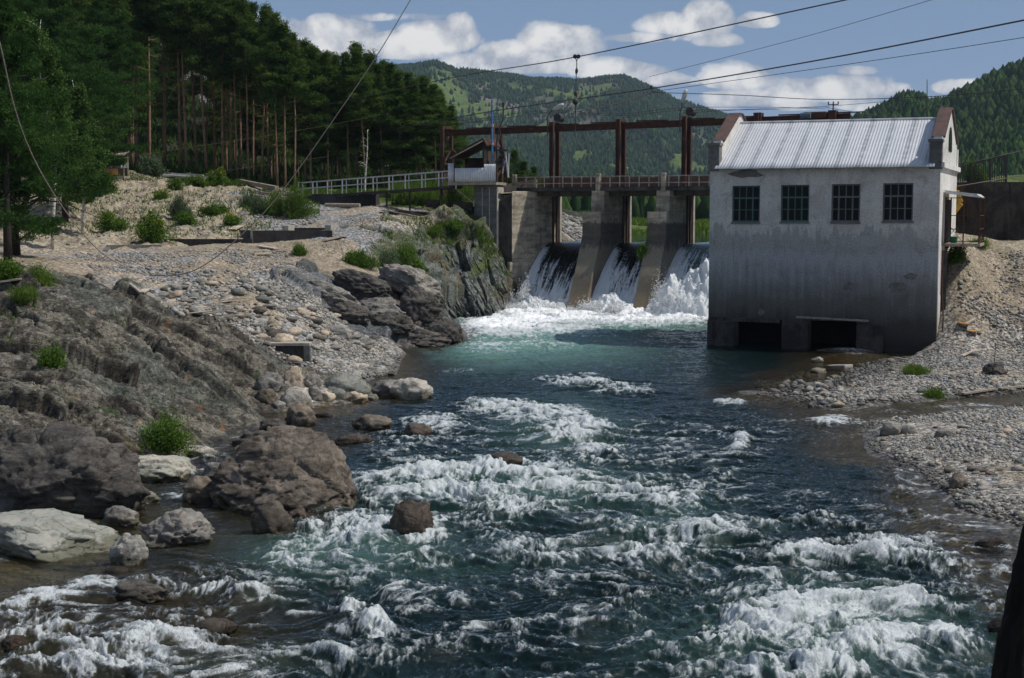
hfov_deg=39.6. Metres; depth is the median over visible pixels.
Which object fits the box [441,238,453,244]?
bush
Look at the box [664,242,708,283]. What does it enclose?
waterfall
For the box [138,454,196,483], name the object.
bedrock slab
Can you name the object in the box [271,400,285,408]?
boulder
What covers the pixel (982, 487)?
stone
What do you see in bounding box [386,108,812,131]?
cable
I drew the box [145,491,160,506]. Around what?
boulder
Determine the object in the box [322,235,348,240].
plank
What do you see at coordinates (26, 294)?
bush
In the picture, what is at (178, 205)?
bush
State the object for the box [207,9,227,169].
pine tree
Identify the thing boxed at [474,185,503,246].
bridge pier
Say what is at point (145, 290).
plank
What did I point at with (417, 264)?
bush
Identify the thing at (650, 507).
river water
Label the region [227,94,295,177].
pine tree
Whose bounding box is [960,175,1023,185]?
cable
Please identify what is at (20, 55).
pine tree
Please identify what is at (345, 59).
pine tree
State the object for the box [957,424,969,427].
stone
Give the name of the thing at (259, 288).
stone
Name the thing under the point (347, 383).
boulder
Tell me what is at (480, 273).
cliff
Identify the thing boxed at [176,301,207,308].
plank
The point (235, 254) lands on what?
slate gravel
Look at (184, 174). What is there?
board
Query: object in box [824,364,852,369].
concrete block
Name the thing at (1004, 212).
retaining wall
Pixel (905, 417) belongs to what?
boulder
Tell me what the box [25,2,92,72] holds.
pine tree
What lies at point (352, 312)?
bluff rock
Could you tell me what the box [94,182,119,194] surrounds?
bush
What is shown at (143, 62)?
pine tree
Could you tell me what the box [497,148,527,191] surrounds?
pine tree
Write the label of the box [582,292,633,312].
white water
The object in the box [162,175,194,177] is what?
board
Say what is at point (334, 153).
pine tree
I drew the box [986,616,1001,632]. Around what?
boulder
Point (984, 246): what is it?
bush
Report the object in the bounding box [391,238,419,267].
bush
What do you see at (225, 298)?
stone
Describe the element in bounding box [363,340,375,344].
stone
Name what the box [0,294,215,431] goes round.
outcrop grass
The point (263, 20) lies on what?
pine tree
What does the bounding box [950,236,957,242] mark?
bucket
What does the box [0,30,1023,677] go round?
ground
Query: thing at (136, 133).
pine tree
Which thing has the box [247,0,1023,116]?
sky
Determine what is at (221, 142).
rope
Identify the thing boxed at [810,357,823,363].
boulder
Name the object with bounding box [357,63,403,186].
pine tree
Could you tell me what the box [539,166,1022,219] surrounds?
valley woods
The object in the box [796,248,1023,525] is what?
gravel bank
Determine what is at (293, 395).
boulder
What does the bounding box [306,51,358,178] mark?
pine tree
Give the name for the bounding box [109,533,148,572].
boulder
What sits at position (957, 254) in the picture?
bush
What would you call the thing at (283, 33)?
pine tree
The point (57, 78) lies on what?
birch tree
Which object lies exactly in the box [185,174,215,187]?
bush
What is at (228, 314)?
driftwood
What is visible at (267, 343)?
stone
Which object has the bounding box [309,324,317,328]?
stone
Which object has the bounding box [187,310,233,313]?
driftwood
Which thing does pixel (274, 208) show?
bush
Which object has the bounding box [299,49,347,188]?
pine tree
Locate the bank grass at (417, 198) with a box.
[111,170,510,276]
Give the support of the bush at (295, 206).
on the ground at (190, 358)
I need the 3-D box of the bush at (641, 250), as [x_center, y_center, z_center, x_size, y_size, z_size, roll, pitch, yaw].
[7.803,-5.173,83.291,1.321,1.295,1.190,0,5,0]
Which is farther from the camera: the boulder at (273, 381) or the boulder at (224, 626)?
the boulder at (273, 381)
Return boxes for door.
[945,199,950,248]
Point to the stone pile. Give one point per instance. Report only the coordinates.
(571, 226)
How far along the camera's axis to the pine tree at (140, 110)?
118.89 m
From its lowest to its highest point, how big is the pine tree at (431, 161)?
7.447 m
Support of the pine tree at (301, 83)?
on the ground at (190, 358)
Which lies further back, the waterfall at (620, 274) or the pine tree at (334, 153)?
the pine tree at (334, 153)
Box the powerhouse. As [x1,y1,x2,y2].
[706,107,960,356]
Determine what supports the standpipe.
on the lookout kiosk
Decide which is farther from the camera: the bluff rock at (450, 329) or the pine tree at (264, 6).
the pine tree at (264, 6)
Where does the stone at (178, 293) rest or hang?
on the ground at (190, 358)
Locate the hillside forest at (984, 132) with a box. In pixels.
[703,57,1023,178]
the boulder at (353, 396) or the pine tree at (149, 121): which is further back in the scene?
the pine tree at (149, 121)
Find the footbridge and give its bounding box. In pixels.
[298,170,462,209]
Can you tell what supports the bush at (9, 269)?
on the ground at (190, 358)
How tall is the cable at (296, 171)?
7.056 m
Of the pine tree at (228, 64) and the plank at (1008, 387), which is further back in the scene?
the pine tree at (228, 64)
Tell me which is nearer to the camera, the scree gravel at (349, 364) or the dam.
the scree gravel at (349, 364)
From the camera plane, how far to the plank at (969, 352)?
56.55 m
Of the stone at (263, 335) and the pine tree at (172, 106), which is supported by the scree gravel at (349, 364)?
the stone at (263, 335)
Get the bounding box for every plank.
[0,278,21,282]
[38,256,63,257]
[128,283,141,292]
[137,287,152,292]
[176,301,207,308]
[228,225,244,229]
[257,245,279,248]
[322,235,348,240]
[382,210,424,214]
[389,210,418,216]
[395,209,428,214]
[796,316,868,321]
[917,347,934,353]
[960,349,977,355]
[961,318,976,325]
[961,388,997,394]
[997,385,1023,388]
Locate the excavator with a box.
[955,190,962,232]
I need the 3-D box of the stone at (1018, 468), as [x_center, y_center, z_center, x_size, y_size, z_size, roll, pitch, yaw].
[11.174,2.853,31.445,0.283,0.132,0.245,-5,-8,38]
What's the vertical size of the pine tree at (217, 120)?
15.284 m
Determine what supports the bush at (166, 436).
on the ground at (190, 358)
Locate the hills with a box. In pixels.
[396,64,995,176]
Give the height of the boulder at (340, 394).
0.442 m
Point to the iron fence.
(971, 172)
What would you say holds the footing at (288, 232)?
on the ground at (190, 358)
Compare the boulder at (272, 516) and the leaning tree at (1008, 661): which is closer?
the leaning tree at (1008, 661)
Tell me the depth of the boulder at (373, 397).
45.34 m
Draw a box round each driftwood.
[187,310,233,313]
[205,309,237,312]
[207,310,245,313]
[213,314,246,316]
[224,315,260,316]
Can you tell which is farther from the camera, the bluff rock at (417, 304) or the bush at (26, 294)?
the bluff rock at (417, 304)
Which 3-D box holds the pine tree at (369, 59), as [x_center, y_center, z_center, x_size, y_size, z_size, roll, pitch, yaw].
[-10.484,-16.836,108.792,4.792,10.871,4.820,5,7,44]
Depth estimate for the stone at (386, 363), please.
53.54 m
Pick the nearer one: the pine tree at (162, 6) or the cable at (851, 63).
the cable at (851, 63)
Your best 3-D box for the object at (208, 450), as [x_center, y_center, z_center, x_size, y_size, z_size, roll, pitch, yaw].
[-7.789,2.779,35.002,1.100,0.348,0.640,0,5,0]
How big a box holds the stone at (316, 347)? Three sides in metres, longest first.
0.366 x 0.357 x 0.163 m
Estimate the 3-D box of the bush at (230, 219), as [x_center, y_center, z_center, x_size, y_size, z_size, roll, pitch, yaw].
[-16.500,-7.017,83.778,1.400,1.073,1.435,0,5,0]
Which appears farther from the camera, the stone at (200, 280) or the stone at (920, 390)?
the stone at (200, 280)
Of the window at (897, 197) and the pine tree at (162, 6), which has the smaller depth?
the window at (897, 197)
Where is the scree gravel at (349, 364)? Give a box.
[146,274,401,378]
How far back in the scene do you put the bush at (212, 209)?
87.29 m
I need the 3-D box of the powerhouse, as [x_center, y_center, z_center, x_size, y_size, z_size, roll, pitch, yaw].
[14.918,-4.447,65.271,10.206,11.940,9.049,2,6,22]
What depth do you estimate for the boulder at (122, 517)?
27.14 m
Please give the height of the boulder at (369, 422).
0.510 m
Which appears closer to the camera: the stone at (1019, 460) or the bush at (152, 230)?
the stone at (1019, 460)
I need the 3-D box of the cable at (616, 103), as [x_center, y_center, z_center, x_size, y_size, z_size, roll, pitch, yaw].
[4.463,-10.257,61.361,0.144,1.115,5.318,4,7,41]
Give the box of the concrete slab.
[264,341,311,362]
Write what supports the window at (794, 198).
in the powerhouse
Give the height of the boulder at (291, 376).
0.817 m
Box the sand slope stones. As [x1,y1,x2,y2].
[27,186,269,245]
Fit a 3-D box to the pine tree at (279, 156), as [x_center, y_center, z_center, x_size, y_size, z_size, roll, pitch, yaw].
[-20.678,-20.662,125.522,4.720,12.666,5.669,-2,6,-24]
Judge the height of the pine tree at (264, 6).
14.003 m
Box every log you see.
[239,179,278,189]
[324,203,360,206]
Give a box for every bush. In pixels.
[0,256,27,281]
[4,282,41,304]
[23,258,62,286]
[32,340,71,369]
[74,189,97,203]
[91,209,130,232]
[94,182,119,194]
[130,208,178,242]
[134,403,210,456]
[136,153,170,175]
[151,188,170,199]
[165,193,194,218]
[166,176,185,189]
[172,210,196,224]
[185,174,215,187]
[192,201,230,214]
[205,164,229,185]
[220,211,242,225]
[237,190,258,207]
[247,194,267,214]
[262,187,286,217]
[280,177,318,218]
[291,240,309,255]
[341,249,361,263]
[345,245,382,269]
[376,245,402,266]
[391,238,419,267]
[409,257,429,273]
[424,221,444,237]
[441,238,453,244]
[444,220,465,232]
[635,240,649,260]
[899,358,932,375]
[921,386,948,399]
[947,242,970,264]
[959,158,988,181]
[966,234,991,249]
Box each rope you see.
[0,44,148,274]
[40,156,328,200]
[47,113,387,169]
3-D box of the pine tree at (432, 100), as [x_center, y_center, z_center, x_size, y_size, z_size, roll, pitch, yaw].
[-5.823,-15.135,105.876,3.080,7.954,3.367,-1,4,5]
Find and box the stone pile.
[562,212,581,240]
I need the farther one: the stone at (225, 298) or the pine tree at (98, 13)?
the pine tree at (98, 13)
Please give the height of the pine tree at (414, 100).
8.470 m
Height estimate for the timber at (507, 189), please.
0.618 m
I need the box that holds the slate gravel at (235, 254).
[75,190,396,283]
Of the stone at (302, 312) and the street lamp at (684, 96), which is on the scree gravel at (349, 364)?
the stone at (302, 312)
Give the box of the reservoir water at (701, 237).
[631,233,708,242]
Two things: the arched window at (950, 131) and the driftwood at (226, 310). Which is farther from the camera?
the arched window at (950, 131)
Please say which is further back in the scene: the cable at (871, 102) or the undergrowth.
the undergrowth
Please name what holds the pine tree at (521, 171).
on the ground at (190, 358)
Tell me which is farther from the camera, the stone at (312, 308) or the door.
the door
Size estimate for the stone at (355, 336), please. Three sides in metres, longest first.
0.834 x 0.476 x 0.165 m
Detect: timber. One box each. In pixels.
[503,179,536,187]
[504,184,536,191]
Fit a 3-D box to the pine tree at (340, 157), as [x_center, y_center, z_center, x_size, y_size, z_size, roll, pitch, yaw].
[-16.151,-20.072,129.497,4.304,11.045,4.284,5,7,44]
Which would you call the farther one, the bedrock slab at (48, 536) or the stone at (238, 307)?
the stone at (238, 307)
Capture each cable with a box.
[149,0,410,275]
[290,0,845,112]
[381,107,806,129]
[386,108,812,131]
[393,19,1023,129]
[580,92,652,110]
[649,0,929,76]
[653,37,1023,91]
[653,89,1021,99]
[691,95,1016,112]
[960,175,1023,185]
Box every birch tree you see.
[9,11,105,249]
[64,80,114,234]
[357,129,370,190]
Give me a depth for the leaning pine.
58.83 m
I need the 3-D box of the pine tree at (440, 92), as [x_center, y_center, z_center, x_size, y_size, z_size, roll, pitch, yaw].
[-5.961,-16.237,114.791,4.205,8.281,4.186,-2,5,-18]
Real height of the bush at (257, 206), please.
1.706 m
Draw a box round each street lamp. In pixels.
[547,103,563,135]
[679,89,687,131]
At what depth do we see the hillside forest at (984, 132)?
634.64 m
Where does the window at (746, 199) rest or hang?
in the powerhouse
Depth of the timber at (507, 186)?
90.62 m
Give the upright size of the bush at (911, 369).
0.930 m
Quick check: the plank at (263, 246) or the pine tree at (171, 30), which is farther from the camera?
the pine tree at (171, 30)
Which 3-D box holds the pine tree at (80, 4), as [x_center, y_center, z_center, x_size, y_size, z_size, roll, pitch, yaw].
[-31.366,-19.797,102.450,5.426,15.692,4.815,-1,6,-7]
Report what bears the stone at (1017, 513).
on the ground at (190, 358)
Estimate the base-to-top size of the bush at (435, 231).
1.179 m
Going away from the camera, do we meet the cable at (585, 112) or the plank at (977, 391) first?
the plank at (977, 391)
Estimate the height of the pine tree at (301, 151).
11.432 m
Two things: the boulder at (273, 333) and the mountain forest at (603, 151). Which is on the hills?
the mountain forest at (603, 151)
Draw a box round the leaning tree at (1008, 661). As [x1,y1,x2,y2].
[991,525,1023,677]
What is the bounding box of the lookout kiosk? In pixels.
[448,138,507,203]
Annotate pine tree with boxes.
[0,0,70,260]
[0,6,72,220]
[7,0,98,83]
[18,0,149,222]
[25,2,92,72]
[45,0,160,174]
[51,0,111,64]
[69,0,138,116]
[90,0,160,164]
[99,0,154,140]
[100,13,156,163]
[104,0,159,166]
[109,51,161,137]
[122,43,162,125]
[130,0,175,166]
[132,37,158,162]
[137,0,212,167]
[141,40,161,127]
[143,0,160,159]
[150,0,188,142]
[151,0,202,168]
[151,35,202,119]
[162,9,209,168]
[170,0,228,171]
[186,69,223,165]
[188,74,242,165]
[193,0,248,167]
[193,1,218,170]
[203,0,260,175]
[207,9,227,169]
[211,0,258,174]
[216,21,262,174]
[216,80,248,158]
[219,81,278,171]
[223,0,262,180]
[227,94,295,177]
[240,8,283,180]
[241,0,262,175]
[242,3,278,178]
[242,63,293,177]
[245,11,295,185]
[255,19,309,187]
[271,37,334,180]
[271,109,290,170]
[277,32,313,184]
[279,94,309,175]
[280,43,343,186]
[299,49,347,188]
[302,55,343,180]
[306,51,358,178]
[316,62,346,173]
[325,113,353,177]
[327,50,365,184]
[328,40,376,183]
[336,47,385,187]
[346,47,395,182]
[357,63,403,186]
[363,49,369,61]
[368,61,403,180]
[377,59,390,167]
[378,69,427,182]
[387,75,442,178]
[388,70,418,181]
[394,74,456,177]
[405,115,431,175]
[417,83,450,180]
[423,94,458,168]
[426,88,454,177]
[429,104,473,170]
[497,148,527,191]
[497,154,516,183]
[504,161,540,187]
[527,166,543,187]
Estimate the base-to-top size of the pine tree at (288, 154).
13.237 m
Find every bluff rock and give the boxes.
[327,301,374,323]
[360,297,405,314]
[370,311,413,333]
[398,286,444,322]
[404,328,451,347]
[424,318,463,343]
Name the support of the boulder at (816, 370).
on the ground at (190, 358)
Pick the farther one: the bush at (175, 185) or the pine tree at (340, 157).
the pine tree at (340, 157)
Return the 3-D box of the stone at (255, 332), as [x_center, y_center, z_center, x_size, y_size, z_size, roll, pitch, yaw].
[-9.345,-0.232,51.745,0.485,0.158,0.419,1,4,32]
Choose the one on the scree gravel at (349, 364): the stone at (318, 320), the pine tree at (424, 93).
the stone at (318, 320)
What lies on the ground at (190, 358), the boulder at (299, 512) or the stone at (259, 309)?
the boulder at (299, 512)
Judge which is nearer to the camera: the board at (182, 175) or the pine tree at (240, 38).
the board at (182, 175)
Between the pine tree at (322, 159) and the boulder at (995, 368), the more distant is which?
the pine tree at (322, 159)
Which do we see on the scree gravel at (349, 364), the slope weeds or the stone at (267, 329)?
the stone at (267, 329)
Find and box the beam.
[425,199,472,210]
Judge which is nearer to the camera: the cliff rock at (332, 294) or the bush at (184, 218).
the cliff rock at (332, 294)
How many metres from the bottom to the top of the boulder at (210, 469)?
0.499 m
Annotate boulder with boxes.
[1,635,26,654]
[99,505,141,530]
[100,565,132,579]
[106,579,171,605]
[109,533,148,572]
[138,507,214,552]
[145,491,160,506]
[181,475,215,507]
[194,617,238,638]
[201,462,219,481]
[210,425,356,523]
[231,430,266,447]
[250,499,293,534]
[254,372,284,392]
[257,387,276,404]
[259,418,284,430]
[266,329,287,338]
[271,333,295,341]
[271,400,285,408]
[281,365,304,387]
[281,386,311,407]
[284,403,316,429]
[288,507,316,519]
[303,374,321,388]
[308,386,322,401]
[315,411,332,418]
[322,391,335,401]
[324,373,372,394]
[328,324,351,338]
[332,388,346,400]
[333,434,377,446]
[346,391,368,405]
[351,414,392,431]
[368,394,378,400]
[371,379,396,399]
[390,378,433,399]
[390,500,433,534]
[404,423,432,435]
[491,451,522,465]
[809,367,826,373]
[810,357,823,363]
[879,421,902,435]
[895,416,909,418]
[901,422,917,433]
[935,428,955,437]
[948,472,968,488]
[957,499,978,506]
[974,537,1007,552]
[981,362,1007,374]
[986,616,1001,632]
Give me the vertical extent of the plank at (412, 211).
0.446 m
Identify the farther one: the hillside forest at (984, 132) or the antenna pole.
the hillside forest at (984, 132)
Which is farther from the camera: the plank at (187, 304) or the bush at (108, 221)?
the bush at (108, 221)
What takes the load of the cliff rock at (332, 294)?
on the ground at (190, 358)
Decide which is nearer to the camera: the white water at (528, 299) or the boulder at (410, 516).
the boulder at (410, 516)
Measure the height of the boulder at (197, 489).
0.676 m
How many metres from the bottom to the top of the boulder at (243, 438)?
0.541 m
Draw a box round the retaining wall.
[956,182,1023,240]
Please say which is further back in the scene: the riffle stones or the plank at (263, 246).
the plank at (263, 246)
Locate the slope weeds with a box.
[51,186,320,236]
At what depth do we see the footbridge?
90.45 m
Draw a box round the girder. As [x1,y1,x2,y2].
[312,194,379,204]
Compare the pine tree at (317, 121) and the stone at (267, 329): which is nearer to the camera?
the stone at (267, 329)
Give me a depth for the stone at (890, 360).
55.87 m
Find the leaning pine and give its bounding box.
[8,105,125,255]
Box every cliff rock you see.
[306,278,360,305]
[332,268,392,297]
[378,263,443,298]
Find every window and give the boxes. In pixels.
[731,186,759,223]
[779,185,809,222]
[830,184,860,223]
[881,183,912,222]
[948,127,951,151]
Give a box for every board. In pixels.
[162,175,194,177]
[163,174,206,176]
[173,173,203,175]
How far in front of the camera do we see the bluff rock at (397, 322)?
62.29 m
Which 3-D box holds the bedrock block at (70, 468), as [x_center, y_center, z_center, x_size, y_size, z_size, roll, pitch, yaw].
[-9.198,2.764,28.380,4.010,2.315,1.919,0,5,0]
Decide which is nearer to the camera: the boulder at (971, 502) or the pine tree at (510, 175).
the boulder at (971, 502)
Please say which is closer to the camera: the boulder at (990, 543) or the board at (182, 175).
the boulder at (990, 543)
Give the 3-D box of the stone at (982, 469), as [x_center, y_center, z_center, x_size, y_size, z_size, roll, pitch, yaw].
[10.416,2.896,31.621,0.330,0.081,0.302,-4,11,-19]
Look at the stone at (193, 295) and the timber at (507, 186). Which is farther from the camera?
the timber at (507, 186)
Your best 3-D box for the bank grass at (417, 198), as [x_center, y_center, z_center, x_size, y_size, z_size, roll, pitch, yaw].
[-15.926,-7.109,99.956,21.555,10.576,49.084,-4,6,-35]
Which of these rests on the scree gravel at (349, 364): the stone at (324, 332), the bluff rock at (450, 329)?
the stone at (324, 332)
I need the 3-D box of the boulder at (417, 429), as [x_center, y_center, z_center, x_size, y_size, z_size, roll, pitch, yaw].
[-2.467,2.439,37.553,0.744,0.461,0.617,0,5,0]
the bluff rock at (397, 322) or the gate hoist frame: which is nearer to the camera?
the bluff rock at (397, 322)
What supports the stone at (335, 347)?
on the scree gravel at (349, 364)
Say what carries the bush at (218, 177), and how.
on the ground at (190, 358)
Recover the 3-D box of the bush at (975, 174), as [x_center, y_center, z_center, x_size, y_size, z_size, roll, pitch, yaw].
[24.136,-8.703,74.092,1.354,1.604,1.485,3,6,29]
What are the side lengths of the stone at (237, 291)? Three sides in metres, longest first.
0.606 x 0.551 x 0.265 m
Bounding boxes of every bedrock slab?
[0,508,121,566]
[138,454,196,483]
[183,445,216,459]
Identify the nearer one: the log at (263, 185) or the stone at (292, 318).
the stone at (292, 318)
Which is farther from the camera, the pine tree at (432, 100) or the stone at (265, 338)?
the pine tree at (432, 100)
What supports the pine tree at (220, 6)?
on the ground at (190, 358)
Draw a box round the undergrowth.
[23,96,447,188]
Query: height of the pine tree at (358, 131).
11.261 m
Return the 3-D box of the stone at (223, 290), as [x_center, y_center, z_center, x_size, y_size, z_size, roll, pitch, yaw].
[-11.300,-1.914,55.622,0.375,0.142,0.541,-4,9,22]
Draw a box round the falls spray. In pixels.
[495,256,703,319]
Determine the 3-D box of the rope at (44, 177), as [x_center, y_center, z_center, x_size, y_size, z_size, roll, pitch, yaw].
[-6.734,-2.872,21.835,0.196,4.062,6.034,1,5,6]
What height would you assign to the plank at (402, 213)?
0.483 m
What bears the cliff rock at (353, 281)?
on the ground at (190, 358)
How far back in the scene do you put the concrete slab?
50.37 m
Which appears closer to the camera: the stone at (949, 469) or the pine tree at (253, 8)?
the stone at (949, 469)
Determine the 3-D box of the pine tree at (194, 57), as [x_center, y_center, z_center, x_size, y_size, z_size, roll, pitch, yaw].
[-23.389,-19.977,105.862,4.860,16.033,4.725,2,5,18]
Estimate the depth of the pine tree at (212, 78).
109.84 m
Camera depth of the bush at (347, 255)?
71.17 m
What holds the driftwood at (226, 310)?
on the ground at (190, 358)
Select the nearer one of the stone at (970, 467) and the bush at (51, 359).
the stone at (970, 467)
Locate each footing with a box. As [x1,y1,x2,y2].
[103,245,161,251]
[156,224,337,245]
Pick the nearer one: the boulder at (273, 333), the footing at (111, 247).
the boulder at (273, 333)
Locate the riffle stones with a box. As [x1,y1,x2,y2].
[752,371,843,408]
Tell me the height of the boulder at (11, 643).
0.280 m
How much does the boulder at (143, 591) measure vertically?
0.380 m
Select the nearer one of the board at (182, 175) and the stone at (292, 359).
the stone at (292, 359)
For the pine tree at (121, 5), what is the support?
on the ground at (190, 358)
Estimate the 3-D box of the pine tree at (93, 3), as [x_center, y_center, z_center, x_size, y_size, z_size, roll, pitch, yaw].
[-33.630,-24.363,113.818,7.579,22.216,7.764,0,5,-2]
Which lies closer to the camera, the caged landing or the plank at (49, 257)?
the plank at (49, 257)
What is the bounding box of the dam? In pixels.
[473,173,709,308]
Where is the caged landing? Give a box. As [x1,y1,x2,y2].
[944,190,984,246]
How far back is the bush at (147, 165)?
101.64 m
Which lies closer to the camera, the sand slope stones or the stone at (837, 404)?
the stone at (837, 404)
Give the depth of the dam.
85.53 m
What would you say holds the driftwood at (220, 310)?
on the ground at (190, 358)
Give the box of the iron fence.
[958,155,1007,181]
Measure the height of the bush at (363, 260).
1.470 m
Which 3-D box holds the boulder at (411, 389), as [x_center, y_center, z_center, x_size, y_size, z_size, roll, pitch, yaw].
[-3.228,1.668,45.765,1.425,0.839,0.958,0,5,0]
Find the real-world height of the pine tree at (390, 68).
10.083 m
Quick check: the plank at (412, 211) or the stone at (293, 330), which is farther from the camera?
the plank at (412, 211)
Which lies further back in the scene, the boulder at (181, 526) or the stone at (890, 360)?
the stone at (890, 360)
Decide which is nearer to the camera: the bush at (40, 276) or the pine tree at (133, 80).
the bush at (40, 276)
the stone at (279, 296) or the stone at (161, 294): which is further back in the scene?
the stone at (279, 296)
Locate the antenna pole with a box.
[926,88,927,116]
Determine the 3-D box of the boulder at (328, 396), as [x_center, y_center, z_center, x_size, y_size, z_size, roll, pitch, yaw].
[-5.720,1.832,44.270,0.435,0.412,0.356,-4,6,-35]
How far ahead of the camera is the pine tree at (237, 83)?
106.83 m
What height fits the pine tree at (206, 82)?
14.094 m
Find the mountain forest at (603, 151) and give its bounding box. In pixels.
[394,59,728,187]
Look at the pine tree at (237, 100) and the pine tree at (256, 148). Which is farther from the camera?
the pine tree at (237, 100)
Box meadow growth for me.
[580,209,709,233]
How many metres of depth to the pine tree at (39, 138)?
56.04 m
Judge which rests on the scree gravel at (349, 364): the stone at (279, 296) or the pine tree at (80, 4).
the stone at (279, 296)
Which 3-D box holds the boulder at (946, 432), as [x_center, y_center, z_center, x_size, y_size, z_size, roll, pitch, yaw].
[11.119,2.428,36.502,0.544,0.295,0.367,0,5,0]
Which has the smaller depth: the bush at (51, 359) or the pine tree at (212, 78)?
the bush at (51, 359)
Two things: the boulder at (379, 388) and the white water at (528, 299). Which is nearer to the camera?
the boulder at (379, 388)
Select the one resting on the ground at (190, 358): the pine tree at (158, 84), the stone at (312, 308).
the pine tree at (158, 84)
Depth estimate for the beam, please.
87.18 m
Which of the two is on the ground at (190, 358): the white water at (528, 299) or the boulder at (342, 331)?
the boulder at (342, 331)
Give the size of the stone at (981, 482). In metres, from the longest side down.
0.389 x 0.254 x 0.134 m
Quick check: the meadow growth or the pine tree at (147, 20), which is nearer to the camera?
the pine tree at (147, 20)
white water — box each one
[507,295,567,307]
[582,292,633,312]
[645,258,708,316]
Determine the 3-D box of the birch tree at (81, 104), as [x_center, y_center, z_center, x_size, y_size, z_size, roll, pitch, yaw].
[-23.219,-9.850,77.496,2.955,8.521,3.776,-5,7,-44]
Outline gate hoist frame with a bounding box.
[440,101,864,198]
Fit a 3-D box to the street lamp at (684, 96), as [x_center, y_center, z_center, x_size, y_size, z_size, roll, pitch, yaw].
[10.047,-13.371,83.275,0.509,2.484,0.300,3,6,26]
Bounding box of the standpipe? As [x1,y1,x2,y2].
[490,100,493,163]
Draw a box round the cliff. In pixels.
[413,240,507,319]
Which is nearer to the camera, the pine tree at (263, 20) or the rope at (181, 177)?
the rope at (181, 177)
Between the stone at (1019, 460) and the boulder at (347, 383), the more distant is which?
the boulder at (347, 383)
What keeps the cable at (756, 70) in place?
attached to the cable clip
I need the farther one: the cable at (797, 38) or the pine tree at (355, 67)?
the pine tree at (355, 67)
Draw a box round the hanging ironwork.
[495,102,509,179]
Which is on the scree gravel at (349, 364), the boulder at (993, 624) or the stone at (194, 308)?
the stone at (194, 308)
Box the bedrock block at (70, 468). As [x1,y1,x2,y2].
[0,421,150,518]
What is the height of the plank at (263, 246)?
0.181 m
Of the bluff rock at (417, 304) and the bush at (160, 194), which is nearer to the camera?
the bluff rock at (417, 304)
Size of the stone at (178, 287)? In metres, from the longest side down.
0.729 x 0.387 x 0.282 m
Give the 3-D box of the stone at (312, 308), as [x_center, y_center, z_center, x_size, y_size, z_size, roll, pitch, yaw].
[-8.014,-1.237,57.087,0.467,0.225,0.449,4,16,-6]
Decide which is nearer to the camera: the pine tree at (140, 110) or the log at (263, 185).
the log at (263, 185)
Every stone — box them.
[158,292,168,296]
[165,292,175,298]
[171,285,182,290]
[173,290,182,296]
[179,298,192,302]
[187,294,199,298]
[188,305,206,315]
[195,279,206,282]
[204,281,218,285]
[217,288,227,291]
[222,296,232,302]
[231,288,244,294]
[234,305,243,309]
[250,330,259,334]
[252,306,266,313]
[253,285,267,291]
[256,295,269,302]
[258,333,267,336]
[259,336,270,340]
[262,304,276,307]
[263,326,274,331]
[263,341,270,345]
[265,292,277,296]
[277,294,286,298]
[285,305,297,310]
[286,316,297,321]
[287,356,301,362]
[288,327,301,335]
[297,309,310,314]
[307,305,317,311]
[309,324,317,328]
[311,344,319,349]
[312,318,322,323]
[313,334,322,339]
[320,330,329,335]
[330,344,342,349]
[352,334,361,338]
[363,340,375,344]
[380,361,389,365]
[831,402,844,406]
[886,358,896,362]
[916,387,926,392]
[944,467,955,472]
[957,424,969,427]
[963,496,975,499]
[967,465,974,470]
[968,352,978,355]
[973,467,987,471]
[976,480,987,485]
[977,485,988,490]
[985,470,995,474]
[1001,428,1011,432]
[1011,465,1023,470]
[1013,511,1022,515]
[1015,458,1023,463]
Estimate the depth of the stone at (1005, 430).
36.63 m
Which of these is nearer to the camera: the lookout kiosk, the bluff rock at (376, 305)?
the bluff rock at (376, 305)
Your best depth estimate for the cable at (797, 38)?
58.93 m
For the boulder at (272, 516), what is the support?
on the ground at (190, 358)
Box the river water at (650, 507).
[0,305,1023,677]
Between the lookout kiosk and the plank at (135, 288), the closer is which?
the plank at (135, 288)
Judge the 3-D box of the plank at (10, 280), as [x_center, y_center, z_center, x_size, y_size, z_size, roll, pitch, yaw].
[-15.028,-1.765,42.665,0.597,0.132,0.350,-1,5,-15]
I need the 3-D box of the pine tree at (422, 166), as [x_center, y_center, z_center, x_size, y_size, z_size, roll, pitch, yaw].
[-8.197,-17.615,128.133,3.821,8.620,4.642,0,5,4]
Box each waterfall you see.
[518,241,580,307]
[590,241,645,303]
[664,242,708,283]
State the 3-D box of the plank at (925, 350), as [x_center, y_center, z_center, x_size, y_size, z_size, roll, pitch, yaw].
[17.020,0.470,58.488,0.757,0.265,0.100,-1,5,-8]
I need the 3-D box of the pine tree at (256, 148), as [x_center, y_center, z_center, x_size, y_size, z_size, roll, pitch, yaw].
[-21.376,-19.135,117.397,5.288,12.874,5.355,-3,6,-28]
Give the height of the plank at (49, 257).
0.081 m
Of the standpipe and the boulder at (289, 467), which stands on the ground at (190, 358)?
the boulder at (289, 467)
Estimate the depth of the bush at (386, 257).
72.10 m
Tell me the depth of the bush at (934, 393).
45.49 m
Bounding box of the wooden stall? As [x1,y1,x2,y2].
[104,151,128,178]
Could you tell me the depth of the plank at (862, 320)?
61.08 m
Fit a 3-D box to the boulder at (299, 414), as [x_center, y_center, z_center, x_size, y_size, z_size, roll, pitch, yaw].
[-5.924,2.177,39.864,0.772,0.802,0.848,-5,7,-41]
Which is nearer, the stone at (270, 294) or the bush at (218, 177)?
the stone at (270, 294)
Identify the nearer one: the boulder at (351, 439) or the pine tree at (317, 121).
the boulder at (351, 439)

